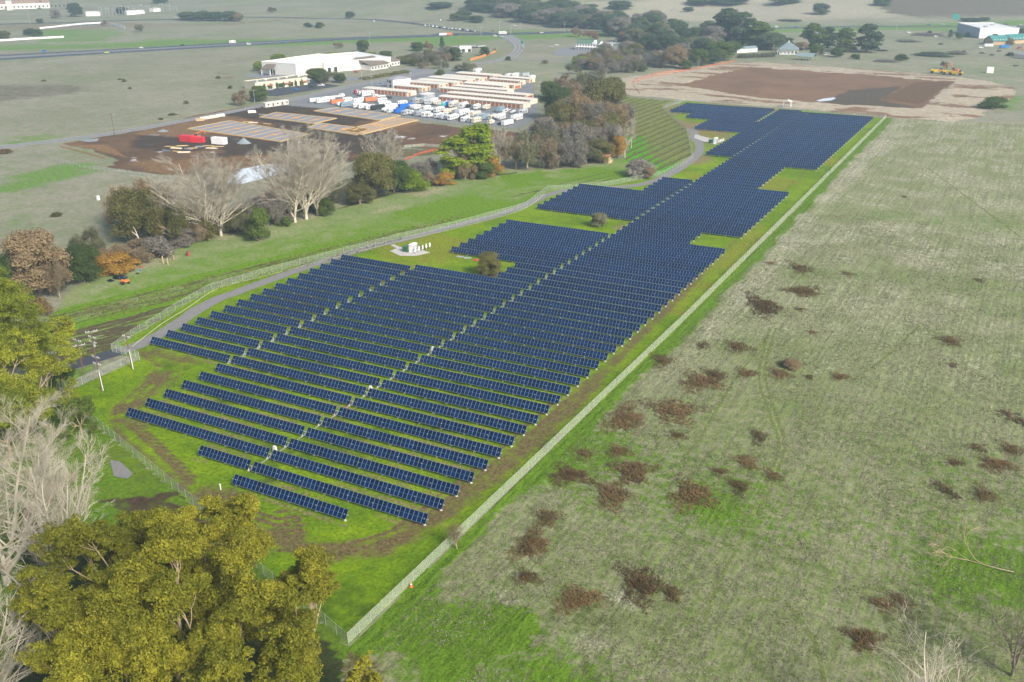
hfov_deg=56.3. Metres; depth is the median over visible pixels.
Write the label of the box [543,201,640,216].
solar tracker
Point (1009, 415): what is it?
dry brush
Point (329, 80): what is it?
warehouse yard
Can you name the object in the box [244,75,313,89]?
cream building
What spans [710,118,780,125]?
solar tracker
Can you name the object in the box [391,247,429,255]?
gravel pad
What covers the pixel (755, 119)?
solar tracker
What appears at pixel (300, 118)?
foundation pad
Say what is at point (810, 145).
solar tracker
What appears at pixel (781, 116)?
solar tracker
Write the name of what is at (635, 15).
tree
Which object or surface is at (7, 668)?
bare tree
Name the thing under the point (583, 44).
farmhouse
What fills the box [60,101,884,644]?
farm turf
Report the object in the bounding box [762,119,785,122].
solar tracker
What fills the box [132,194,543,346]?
kerb strip
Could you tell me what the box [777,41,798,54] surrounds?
house
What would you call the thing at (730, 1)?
oak tree
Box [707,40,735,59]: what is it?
tree
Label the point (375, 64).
office
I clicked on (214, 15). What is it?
tree
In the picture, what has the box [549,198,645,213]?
solar tracker
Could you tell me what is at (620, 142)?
tree
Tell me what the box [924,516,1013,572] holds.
fallen branch
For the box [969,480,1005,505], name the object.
dry brush
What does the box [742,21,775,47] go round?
tree
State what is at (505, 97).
storage building
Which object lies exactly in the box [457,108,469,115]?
travel trailer
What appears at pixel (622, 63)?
bare tree
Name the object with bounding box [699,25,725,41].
tree
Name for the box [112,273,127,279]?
tarp heap
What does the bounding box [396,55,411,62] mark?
tree
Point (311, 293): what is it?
solar tracker
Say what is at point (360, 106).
travel trailer
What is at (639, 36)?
tree
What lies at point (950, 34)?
tree
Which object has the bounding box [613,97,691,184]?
vineyard
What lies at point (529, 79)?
storage building
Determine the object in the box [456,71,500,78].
storage building
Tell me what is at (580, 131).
tree
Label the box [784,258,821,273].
dry brush
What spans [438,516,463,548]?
bare shrub
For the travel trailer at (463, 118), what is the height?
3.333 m
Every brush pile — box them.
[129,234,177,259]
[167,235,192,248]
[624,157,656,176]
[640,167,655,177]
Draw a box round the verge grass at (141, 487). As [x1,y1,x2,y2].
[0,388,349,681]
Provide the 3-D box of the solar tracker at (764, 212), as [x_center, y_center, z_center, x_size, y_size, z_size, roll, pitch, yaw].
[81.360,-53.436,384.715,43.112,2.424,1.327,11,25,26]
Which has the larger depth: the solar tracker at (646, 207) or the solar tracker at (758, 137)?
the solar tracker at (758, 137)
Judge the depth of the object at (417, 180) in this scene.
415.58 m
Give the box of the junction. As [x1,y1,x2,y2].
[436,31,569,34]
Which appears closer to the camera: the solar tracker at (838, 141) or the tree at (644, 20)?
the solar tracker at (838, 141)
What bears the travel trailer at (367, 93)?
on the storage yard at (529, 116)
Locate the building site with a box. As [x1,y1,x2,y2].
[63,105,528,175]
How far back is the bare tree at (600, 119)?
503.71 m
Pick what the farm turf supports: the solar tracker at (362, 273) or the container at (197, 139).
the solar tracker at (362, 273)
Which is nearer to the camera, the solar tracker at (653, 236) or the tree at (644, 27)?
the solar tracker at (653, 236)
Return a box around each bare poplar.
[141,151,260,239]
[153,150,266,235]
[241,146,330,222]
[252,120,349,219]
[268,133,352,214]
[358,126,406,160]
[489,126,512,162]
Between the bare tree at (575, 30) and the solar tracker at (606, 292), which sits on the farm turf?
the solar tracker at (606, 292)
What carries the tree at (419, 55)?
on the ground at (70, 96)
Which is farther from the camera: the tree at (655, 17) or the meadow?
the tree at (655, 17)
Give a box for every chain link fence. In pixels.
[58,383,347,641]
[117,99,692,344]
[347,116,885,637]
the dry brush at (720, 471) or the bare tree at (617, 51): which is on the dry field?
the dry brush at (720, 471)
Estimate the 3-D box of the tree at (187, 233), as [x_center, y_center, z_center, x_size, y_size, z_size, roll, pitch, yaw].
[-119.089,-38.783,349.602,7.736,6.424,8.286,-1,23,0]
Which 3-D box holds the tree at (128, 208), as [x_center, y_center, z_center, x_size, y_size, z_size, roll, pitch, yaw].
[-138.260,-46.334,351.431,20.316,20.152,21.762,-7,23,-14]
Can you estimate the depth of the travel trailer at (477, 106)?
625.30 m
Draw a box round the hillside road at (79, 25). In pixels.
[44,23,103,28]
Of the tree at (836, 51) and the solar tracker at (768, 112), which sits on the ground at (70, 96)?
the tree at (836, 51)
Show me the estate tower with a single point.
(8, 4)
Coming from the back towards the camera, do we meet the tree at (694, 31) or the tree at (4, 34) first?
the tree at (4, 34)
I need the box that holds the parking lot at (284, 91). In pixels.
[266,82,337,95]
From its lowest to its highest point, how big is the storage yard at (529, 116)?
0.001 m
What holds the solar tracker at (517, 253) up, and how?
on the farm turf
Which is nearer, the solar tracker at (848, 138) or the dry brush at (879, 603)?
the dry brush at (879, 603)
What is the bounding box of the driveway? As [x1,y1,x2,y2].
[14,348,124,381]
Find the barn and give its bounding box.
[601,153,612,163]
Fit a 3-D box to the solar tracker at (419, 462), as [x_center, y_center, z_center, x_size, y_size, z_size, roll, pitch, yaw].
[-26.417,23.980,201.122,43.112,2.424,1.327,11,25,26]
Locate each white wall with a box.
[0,36,63,40]
[40,22,100,28]
[110,23,124,28]
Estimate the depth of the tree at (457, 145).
437.16 m
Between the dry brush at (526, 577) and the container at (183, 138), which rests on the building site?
the container at (183, 138)
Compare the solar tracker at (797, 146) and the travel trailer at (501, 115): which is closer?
the solar tracker at (797, 146)
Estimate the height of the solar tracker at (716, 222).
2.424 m
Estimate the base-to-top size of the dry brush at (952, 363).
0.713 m
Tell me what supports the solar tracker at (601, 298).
on the farm turf
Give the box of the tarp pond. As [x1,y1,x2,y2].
[816,97,835,100]
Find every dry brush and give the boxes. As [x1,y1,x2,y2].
[507,520,550,564]
[512,567,542,587]
[529,506,567,528]
[547,460,596,486]
[553,582,612,614]
[572,446,598,462]
[589,476,639,516]
[599,398,647,435]
[606,443,635,458]
[607,460,660,486]
[613,559,672,614]
[635,397,708,427]
[648,351,678,370]
[656,583,685,603]
[663,472,719,515]
[667,428,688,439]
[674,368,727,393]
[692,340,710,350]
[699,365,732,385]
[707,466,731,475]
[723,338,756,354]
[723,475,755,497]
[727,453,760,471]
[733,366,763,379]
[742,289,791,319]
[747,427,772,448]
[761,464,784,483]
[769,366,796,381]
[777,285,820,297]
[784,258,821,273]
[829,371,855,380]
[838,626,888,654]
[861,593,900,616]
[882,586,917,615]
[920,478,962,502]
[931,334,963,345]
[944,456,970,467]
[947,362,960,367]
[962,443,987,453]
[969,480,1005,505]
[974,453,1019,473]
[991,408,1023,426]
[995,437,1023,457]
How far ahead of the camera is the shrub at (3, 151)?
506.66 m
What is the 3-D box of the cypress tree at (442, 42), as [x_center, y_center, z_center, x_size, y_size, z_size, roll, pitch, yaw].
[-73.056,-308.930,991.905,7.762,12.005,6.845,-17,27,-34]
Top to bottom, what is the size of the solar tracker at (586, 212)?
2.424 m
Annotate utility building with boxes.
[85,11,100,15]
[123,10,144,14]
[149,8,160,11]
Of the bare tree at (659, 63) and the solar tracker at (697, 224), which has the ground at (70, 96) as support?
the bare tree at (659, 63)
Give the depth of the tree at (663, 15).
1162.31 m
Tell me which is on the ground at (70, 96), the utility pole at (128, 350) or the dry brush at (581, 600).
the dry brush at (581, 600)
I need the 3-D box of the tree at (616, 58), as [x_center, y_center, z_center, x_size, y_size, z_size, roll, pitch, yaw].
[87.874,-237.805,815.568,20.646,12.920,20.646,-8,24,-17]
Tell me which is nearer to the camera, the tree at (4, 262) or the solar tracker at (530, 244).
the tree at (4, 262)
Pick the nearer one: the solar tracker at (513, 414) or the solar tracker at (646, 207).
the solar tracker at (513, 414)
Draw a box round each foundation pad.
[187,120,307,141]
[259,112,336,123]
[307,123,369,134]
[313,107,400,120]
[341,117,418,134]
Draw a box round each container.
[179,134,195,141]
[189,136,205,142]
[211,136,227,144]
[986,67,993,72]
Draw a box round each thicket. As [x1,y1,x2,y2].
[96,243,123,268]
[112,237,154,265]
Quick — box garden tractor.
[120,279,129,284]
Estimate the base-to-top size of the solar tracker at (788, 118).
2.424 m
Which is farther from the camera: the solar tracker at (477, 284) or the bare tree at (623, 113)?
the bare tree at (623, 113)
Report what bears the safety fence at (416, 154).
on the ground at (70, 96)
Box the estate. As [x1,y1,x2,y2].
[0,0,64,9]
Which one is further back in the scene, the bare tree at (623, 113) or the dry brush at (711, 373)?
the bare tree at (623, 113)
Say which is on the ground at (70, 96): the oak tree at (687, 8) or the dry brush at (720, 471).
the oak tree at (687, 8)
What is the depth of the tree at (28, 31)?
1192.09 m
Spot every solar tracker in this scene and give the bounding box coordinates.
[126,407,269,458]
[145,398,287,447]
[150,337,230,363]
[164,389,304,435]
[166,330,244,355]
[181,323,259,348]
[181,380,320,425]
[196,317,273,341]
[198,371,336,415]
[198,445,251,470]
[210,311,286,334]
[215,363,351,405]
[223,305,300,326]
[231,355,366,396]
[232,474,348,520]
[237,299,312,320]
[246,348,380,387]
[250,294,324,313]
[251,462,427,525]
[261,340,393,378]
[262,288,336,307]
[270,450,444,510]
[274,283,348,301]
[275,333,405,370]
[286,278,359,295]
[288,438,459,496]
[289,326,418,362]
[297,273,369,290]
[303,320,430,354]
[305,427,474,483]
[309,268,380,285]
[315,313,441,346]
[319,263,390,280]
[322,417,488,470]
[328,307,452,339]
[330,259,400,275]
[338,407,501,458]
[340,254,410,270]
[340,301,463,332]
[351,296,474,326]
[353,397,514,446]
[363,290,483,319]
[367,388,526,435]
[373,285,493,313]
[381,379,538,424]
[384,279,502,305]
[394,274,512,300]
[394,371,549,414]
[404,269,520,295]
[407,363,560,405]
[414,265,529,289]
[420,355,570,395]
[431,347,580,386]
[443,340,590,377]
[451,246,561,268]
[454,333,599,369]
[459,242,568,263]
[465,326,608,361]
[467,238,575,258]
[475,234,582,254]
[475,319,616,353]
[483,230,589,249]
[485,313,624,346]
[491,227,595,245]
[495,307,632,339]
[497,272,537,283]
[498,223,602,241]
[504,301,640,332]
[505,219,608,237]
[506,267,545,278]
[513,295,647,325]
[514,262,553,272]
[522,289,654,319]
[531,284,661,312]
[537,204,635,220]
[539,279,668,306]
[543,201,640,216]
[547,274,674,300]
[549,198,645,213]
[555,195,651,210]
[555,268,681,294]
[561,192,655,207]
[562,264,687,289]
[567,189,660,203]
[570,259,693,282]
[572,186,665,200]
[577,254,698,278]
[578,184,670,197]
[584,250,704,273]
[590,246,709,268]
[597,242,714,264]
[604,237,720,259]
[610,233,724,255]
[616,230,690,243]
[621,226,695,241]
[628,222,700,237]
[633,219,743,238]
[638,215,747,234]
[643,187,674,194]
[644,212,751,230]
[648,185,679,191]
[649,208,755,225]
[653,182,683,188]
[654,205,759,223]
[657,179,687,187]
[659,202,763,219]
[662,177,691,183]
[664,199,767,216]
[668,196,771,212]
[670,109,762,118]
[673,193,774,209]
[674,108,764,116]
[676,106,767,115]
[677,190,778,206]
[679,105,769,113]
[682,104,772,113]
[682,187,781,203]
[685,103,774,111]
[686,115,754,120]
[687,185,785,200]
[689,113,757,121]
[691,182,788,197]
[692,112,760,119]
[694,126,768,134]
[694,179,758,188]
[698,124,770,132]
[699,177,762,187]
[701,123,773,130]
[702,174,765,185]
[704,121,776,129]
[706,151,733,156]
[707,120,778,127]
[707,172,768,181]
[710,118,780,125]
[710,149,736,154]
[710,169,772,179]
[713,147,740,152]
[714,167,774,177]
[716,145,743,150]
[718,165,778,173]
[720,143,746,148]
[721,162,780,172]
[723,141,749,146]
[725,140,751,144]
[725,160,783,170]
[728,138,754,142]
[729,158,817,169]
[732,136,757,140]
[732,156,819,168]
[735,134,760,139]
[735,154,822,164]
[738,133,763,137]
[738,152,825,162]
[741,131,765,135]
[741,150,827,161]
[744,148,829,159]
[747,146,832,157]
[751,144,834,153]
[754,142,836,152]
[757,140,838,149]
[759,120,783,124]
[760,138,840,147]
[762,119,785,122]
[762,137,843,145]
[764,117,787,121]
[764,135,845,145]
[767,116,790,119]
[768,133,847,143]
[769,114,792,118]
[770,131,849,141]
[772,113,794,116]
[773,130,851,138]
[774,112,796,115]
[776,110,798,114]
[776,128,853,136]
[778,126,855,134]
[779,109,801,112]
[780,125,856,134]
[783,123,858,131]
[786,122,860,129]
[788,120,862,129]
[790,119,864,126]
[792,117,865,126]
[795,116,867,123]
[797,115,869,123]
[799,113,871,120]
[801,112,872,120]
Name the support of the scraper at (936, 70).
on the ground at (70, 96)
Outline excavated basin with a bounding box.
[621,62,1015,121]
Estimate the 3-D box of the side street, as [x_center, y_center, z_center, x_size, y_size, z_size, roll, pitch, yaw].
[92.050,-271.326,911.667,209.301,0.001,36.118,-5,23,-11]
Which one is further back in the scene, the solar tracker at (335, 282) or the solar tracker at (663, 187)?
the solar tracker at (663, 187)
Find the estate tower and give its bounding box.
[5,0,12,9]
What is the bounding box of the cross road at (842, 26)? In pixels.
[565,26,1023,31]
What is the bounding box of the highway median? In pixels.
[0,38,346,57]
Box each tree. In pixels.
[0,31,10,38]
[0,226,73,294]
[0,252,22,289]
[0,267,55,373]
[0,315,77,392]
[0,327,86,430]
[0,382,64,460]
[0,388,113,595]
[0,429,115,583]
[0,572,58,681]
[6,563,142,665]
[12,621,204,681]
[22,28,35,34]
[28,505,204,595]
[31,29,43,35]
[41,262,71,297]
[47,362,76,394]
[49,9,61,17]
[53,395,98,436]
[56,506,286,681]
[63,242,103,282]
[65,3,83,16]
[66,225,106,256]
[94,251,140,275]
[101,177,140,225]
[106,185,159,238]
[114,6,126,13]
[130,586,323,681]
[134,23,143,30]
[134,174,179,211]
[143,199,195,244]
[144,492,276,590]
[152,0,167,2]
[175,11,193,19]
[176,227,195,241]
[183,210,208,241]
[186,217,217,239]
[190,10,209,20]
[206,11,222,20]
[214,215,229,232]
[219,10,237,20]
[222,543,340,679]
[224,210,249,231]
[231,89,249,105]
[231,213,253,235]
[232,13,243,21]
[240,200,255,213]
[240,207,252,227]
[245,196,271,218]
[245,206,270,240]
[248,85,268,100]
[252,61,261,70]
[257,190,293,223]
[267,7,276,11]
[270,53,285,59]
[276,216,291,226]
[290,190,316,211]
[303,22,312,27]
[303,67,326,81]
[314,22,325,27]
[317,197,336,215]
[318,70,338,81]
[326,178,352,199]
[328,191,341,202]
[333,41,343,46]
[334,73,346,81]
[342,650,383,681]
[343,184,375,203]
[345,11,355,17]
[349,149,396,194]
[355,39,369,50]
[379,51,392,55]
[379,159,412,191]
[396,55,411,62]
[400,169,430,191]
[403,54,417,62]
[407,57,422,64]
[409,157,438,176]
[410,42,425,49]
[410,51,422,58]
[418,60,428,67]
[421,50,432,55]
[421,170,438,183]
[422,52,438,63]
[424,41,433,49]
[426,2,453,7]
[429,50,444,56]
[432,135,477,176]
[433,60,449,67]
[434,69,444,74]
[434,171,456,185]
[438,46,450,55]
[439,37,444,47]
[442,52,451,60]
[445,47,463,60]
[449,13,461,19]
[453,62,476,70]
[453,155,477,179]
[455,9,473,18]
[458,123,499,172]
[463,0,484,6]
[465,2,482,10]
[465,15,484,21]
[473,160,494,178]
[474,251,502,275]
[477,2,499,11]
[478,47,489,54]
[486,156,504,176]
[491,3,520,16]
[499,136,529,168]
[502,0,513,3]
[508,130,548,167]
[512,5,539,21]
[513,0,534,4]
[517,1,527,5]
[527,124,555,143]
[528,116,559,134]
[528,130,560,167]
[530,8,555,23]
[533,2,544,6]
[538,86,572,108]
[538,143,575,166]
[539,81,559,93]
[542,3,557,7]
[544,99,580,126]
[544,119,563,135]
[545,0,561,7]
[545,130,570,159]
[546,12,568,26]
[548,7,565,12]
[552,72,572,86]
[553,121,569,138]
[557,134,588,166]
[559,0,580,7]
[560,120,595,142]
[564,7,577,11]
[564,63,582,73]
[564,79,586,95]
[565,13,587,25]
[566,89,603,122]
[569,68,605,87]
[571,26,582,36]
[571,56,589,64]
[573,4,591,11]
[573,118,598,127]
[574,14,593,28]
[574,57,587,68]
[574,142,601,160]
[577,8,597,14]
[577,52,590,57]
[579,77,627,105]
[582,3,598,9]
[582,29,598,39]
[582,100,615,119]
[584,13,604,28]
[586,57,605,69]
[587,138,615,162]
[589,46,607,54]
[589,126,609,141]
[589,212,607,226]
[590,53,604,57]
[593,114,608,128]
[595,57,619,73]
[596,43,613,52]
[597,14,621,34]
[597,122,621,152]
[598,75,626,98]
[600,10,613,15]
[600,111,624,126]
[602,50,618,59]
[603,100,629,130]
[604,54,624,68]
[606,15,631,36]
[607,0,633,8]
[608,48,621,53]
[610,99,635,126]
[610,135,628,157]
[612,10,625,15]
[613,124,637,157]
[614,27,626,41]
[615,57,632,72]
[617,40,635,51]
[618,31,627,40]
[621,46,633,56]
[622,27,643,42]
[625,57,645,71]
[626,43,644,51]
[626,117,635,147]
[627,22,642,29]
[628,54,639,59]
[631,13,641,20]
[631,17,651,24]
[632,24,648,37]
[632,49,645,56]
[636,32,649,42]
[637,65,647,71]
[639,33,658,52]
[641,12,663,25]
[641,52,655,62]
[642,10,667,22]
[644,51,662,64]
[645,23,666,35]
[650,21,669,32]
[651,32,676,50]
[655,58,668,66]
[658,30,675,34]
[660,44,687,67]
[667,18,688,32]
[669,36,687,45]
[673,43,690,57]
[675,27,688,36]
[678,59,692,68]
[682,7,694,10]
[683,26,704,37]
[683,35,699,51]
[686,0,719,4]
[688,48,709,65]
[690,38,712,48]
[699,20,714,25]
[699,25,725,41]
[700,22,717,29]
[700,35,716,41]
[700,49,721,63]
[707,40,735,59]
[712,8,740,40]
[714,0,752,3]
[726,41,745,51]
[728,11,756,45]
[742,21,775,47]
[753,31,787,49]
[769,0,801,3]
[782,37,793,43]
[794,41,808,49]
[799,22,829,46]
[809,45,824,54]
[812,2,830,13]
[820,27,838,47]
[830,47,843,56]
[835,27,857,51]
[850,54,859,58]
[854,23,886,51]
[869,600,993,681]
[872,0,892,5]
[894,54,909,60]
[940,61,947,67]
[947,30,952,37]
[955,32,962,38]
[962,18,980,21]
[980,17,989,19]
[1007,38,1014,44]
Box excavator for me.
[944,63,959,71]
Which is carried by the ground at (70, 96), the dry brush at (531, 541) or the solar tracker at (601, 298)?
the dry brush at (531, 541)
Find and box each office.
[354,55,390,69]
[386,76,410,87]
[388,57,400,65]
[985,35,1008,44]
[1005,33,1023,43]
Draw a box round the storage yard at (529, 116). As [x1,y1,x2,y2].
[289,70,537,128]
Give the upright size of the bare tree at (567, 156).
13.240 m
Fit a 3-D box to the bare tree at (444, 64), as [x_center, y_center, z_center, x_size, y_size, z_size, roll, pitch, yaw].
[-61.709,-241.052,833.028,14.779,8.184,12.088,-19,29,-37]
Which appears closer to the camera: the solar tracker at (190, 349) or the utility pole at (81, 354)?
the utility pole at (81, 354)
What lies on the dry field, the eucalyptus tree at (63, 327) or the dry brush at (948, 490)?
the dry brush at (948, 490)
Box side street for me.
[502,56,640,59]
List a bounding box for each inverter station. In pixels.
[402,242,417,252]
[709,137,717,143]
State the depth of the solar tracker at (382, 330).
265.46 m
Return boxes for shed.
[459,46,471,51]
[733,46,757,52]
[1014,52,1023,58]
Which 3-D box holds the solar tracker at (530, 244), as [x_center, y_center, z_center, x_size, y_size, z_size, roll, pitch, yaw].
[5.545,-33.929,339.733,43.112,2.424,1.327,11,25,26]
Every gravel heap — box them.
[81,139,97,141]
[237,138,250,143]
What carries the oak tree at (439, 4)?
on the ground at (70, 96)
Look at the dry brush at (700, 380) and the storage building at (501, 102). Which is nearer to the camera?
the dry brush at (700, 380)
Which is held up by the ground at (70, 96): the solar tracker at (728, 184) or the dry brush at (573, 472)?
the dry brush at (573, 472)
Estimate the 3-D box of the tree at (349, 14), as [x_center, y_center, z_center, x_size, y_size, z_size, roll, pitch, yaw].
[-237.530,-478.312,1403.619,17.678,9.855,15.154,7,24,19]
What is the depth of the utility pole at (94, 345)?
241.69 m
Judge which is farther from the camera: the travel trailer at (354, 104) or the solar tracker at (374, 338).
the travel trailer at (354, 104)
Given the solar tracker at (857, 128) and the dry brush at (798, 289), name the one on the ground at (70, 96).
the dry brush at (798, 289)
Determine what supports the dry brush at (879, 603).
on the dry field
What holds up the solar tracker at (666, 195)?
on the farm turf
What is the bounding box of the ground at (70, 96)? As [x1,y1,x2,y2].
[0,0,1023,680]
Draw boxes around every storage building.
[363,86,416,96]
[393,84,429,91]
[410,80,447,88]
[417,78,462,86]
[428,75,474,81]
[438,94,530,108]
[439,86,532,97]
[441,74,486,81]
[446,91,537,103]
[453,84,513,91]
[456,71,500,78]
[463,81,508,87]
[476,81,520,88]
[489,78,525,84]
[497,75,534,82]
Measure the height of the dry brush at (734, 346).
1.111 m
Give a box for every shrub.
[0,149,13,153]
[15,293,38,309]
[21,296,54,315]
[49,212,62,216]
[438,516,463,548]
[777,358,803,370]
[778,18,800,21]
[873,59,898,62]
[895,39,923,42]
[909,32,945,35]
[910,51,954,56]
[947,50,968,54]
[966,588,1023,676]
[976,96,1009,107]
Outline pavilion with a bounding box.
[796,52,816,60]
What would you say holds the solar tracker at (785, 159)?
on the farm turf
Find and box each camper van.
[441,108,449,113]
[471,116,480,122]
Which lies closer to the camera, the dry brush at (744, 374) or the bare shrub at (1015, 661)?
the bare shrub at (1015, 661)
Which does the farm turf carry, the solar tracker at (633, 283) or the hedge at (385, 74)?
the solar tracker at (633, 283)
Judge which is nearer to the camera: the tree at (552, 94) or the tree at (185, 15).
the tree at (552, 94)
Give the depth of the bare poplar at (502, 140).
452.62 m
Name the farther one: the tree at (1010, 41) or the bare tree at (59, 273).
the tree at (1010, 41)
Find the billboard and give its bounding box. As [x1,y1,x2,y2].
[953,14,958,19]
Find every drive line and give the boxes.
[229,269,410,363]
[251,115,798,471]
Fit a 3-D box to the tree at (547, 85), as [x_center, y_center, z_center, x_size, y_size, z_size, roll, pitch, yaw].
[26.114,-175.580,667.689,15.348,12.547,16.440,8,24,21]
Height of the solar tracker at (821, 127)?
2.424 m
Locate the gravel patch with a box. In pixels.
[110,460,132,478]
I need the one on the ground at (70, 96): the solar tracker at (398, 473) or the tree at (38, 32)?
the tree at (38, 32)
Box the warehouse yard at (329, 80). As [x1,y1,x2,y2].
[243,69,429,81]
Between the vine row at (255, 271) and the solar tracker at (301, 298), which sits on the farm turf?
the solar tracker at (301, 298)
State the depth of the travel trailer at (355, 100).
656.17 m
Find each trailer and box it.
[262,99,288,107]
[309,97,320,102]
[316,98,326,102]
[321,96,334,101]
[330,99,343,103]
[342,97,351,100]
[352,98,363,102]
[352,102,362,107]
[357,103,367,108]
[360,90,374,96]
[364,96,376,101]
[364,104,374,109]
[370,104,383,109]
[376,97,386,101]
[384,103,397,107]
[386,107,395,112]
[393,107,404,112]
[396,100,407,103]
[398,103,411,107]
[401,109,409,114]
[411,104,420,108]
[419,92,434,97]
[421,105,430,110]
[421,111,430,116]
[428,97,437,103]
[433,99,440,104]
[434,112,443,117]
[438,113,447,118]
[449,100,457,106]
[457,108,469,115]
[461,115,469,121]
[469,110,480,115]
[473,68,481,71]
[473,103,480,108]
[479,113,489,118]
[482,104,489,108]
[487,119,494,123]
[488,113,494,118]
[494,112,505,119]
[496,106,504,111]
[501,119,513,125]
[510,113,522,119]
[519,108,527,113]
[520,72,528,76]
[999,45,1009,47]
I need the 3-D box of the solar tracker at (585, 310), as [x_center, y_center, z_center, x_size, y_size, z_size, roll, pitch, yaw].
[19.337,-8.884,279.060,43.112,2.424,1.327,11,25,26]
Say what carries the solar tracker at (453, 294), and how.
on the farm turf
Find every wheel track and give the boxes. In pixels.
[679,338,765,463]
[703,500,746,623]
[751,329,780,515]
[757,329,786,515]
[785,599,825,681]
[856,326,920,376]
[928,168,1022,239]
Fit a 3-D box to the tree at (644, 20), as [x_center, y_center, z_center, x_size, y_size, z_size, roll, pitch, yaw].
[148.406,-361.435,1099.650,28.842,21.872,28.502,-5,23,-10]
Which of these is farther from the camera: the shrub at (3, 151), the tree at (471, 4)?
the tree at (471, 4)
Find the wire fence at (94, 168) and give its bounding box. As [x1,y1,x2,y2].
[31,148,159,174]
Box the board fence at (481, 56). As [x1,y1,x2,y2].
[470,48,495,60]
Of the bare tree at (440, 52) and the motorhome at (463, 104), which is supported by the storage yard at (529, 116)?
the motorhome at (463, 104)
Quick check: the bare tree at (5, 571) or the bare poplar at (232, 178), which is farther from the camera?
the bare poplar at (232, 178)
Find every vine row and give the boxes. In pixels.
[57,212,473,315]
[66,216,461,315]
[77,225,433,316]
[87,229,422,317]
[97,238,401,317]
[107,247,374,317]
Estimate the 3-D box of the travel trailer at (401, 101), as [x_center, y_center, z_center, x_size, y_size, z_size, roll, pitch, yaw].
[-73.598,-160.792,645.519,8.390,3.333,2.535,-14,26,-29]
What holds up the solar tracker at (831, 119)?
on the farm turf
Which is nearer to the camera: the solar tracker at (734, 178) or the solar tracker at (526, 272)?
the solar tracker at (526, 272)
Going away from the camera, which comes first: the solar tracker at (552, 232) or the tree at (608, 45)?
the solar tracker at (552, 232)
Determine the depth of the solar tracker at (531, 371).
241.64 m
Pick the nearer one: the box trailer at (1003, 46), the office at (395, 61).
the office at (395, 61)
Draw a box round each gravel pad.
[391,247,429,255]
[689,134,697,141]
[694,134,719,144]
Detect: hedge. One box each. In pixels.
[358,70,411,79]
[736,52,775,57]
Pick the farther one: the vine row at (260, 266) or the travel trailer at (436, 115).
the travel trailer at (436, 115)
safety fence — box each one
[60,145,105,158]
[409,149,437,158]
[633,61,732,81]
[633,70,679,92]
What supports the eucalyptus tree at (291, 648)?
on the verge grass at (141, 487)
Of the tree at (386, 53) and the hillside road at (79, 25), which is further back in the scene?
the hillside road at (79, 25)
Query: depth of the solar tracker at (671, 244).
338.28 m
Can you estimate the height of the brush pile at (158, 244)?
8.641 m
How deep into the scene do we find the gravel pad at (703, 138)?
525.63 m
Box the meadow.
[26,158,642,390]
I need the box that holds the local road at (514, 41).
[0,35,524,147]
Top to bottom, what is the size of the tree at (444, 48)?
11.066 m
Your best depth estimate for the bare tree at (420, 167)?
439.67 m
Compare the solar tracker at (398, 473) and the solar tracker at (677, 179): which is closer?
the solar tracker at (398, 473)
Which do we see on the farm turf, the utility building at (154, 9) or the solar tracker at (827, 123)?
the solar tracker at (827, 123)
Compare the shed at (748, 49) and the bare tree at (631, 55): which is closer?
the bare tree at (631, 55)
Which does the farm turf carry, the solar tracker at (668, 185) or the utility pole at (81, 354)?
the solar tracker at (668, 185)
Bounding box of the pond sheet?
[227,164,286,183]
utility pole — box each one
[73,338,84,376]
[85,330,96,351]
[91,352,103,390]
[123,333,133,368]
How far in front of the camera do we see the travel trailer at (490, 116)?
586.90 m
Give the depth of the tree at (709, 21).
1049.34 m
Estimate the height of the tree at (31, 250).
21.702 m
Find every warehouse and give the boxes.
[261,53,351,75]
[321,52,390,71]
[957,22,1022,37]
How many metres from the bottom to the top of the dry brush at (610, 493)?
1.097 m
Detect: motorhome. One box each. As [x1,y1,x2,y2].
[340,101,353,106]
[377,100,391,103]
[410,97,418,102]
[414,109,425,115]
[419,97,428,102]
[433,106,444,111]
[447,113,458,119]
[459,101,468,107]
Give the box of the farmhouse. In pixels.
[575,39,603,49]
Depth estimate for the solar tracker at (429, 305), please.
283.86 m
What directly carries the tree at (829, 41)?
on the ground at (70, 96)
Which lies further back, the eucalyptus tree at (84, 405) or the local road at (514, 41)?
the local road at (514, 41)
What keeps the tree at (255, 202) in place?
on the ground at (70, 96)
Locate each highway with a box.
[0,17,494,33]
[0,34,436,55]
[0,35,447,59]
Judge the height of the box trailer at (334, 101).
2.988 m
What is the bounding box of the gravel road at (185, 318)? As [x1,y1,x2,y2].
[42,129,704,379]
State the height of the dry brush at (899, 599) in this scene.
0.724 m
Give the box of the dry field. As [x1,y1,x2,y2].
[340,118,1023,681]
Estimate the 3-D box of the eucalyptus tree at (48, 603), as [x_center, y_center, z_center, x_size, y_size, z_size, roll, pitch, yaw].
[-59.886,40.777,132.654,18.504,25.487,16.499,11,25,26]
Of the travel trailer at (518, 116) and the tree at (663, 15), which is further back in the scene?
the tree at (663, 15)
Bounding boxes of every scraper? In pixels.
[930,68,942,72]
[942,69,954,74]
[949,70,962,75]

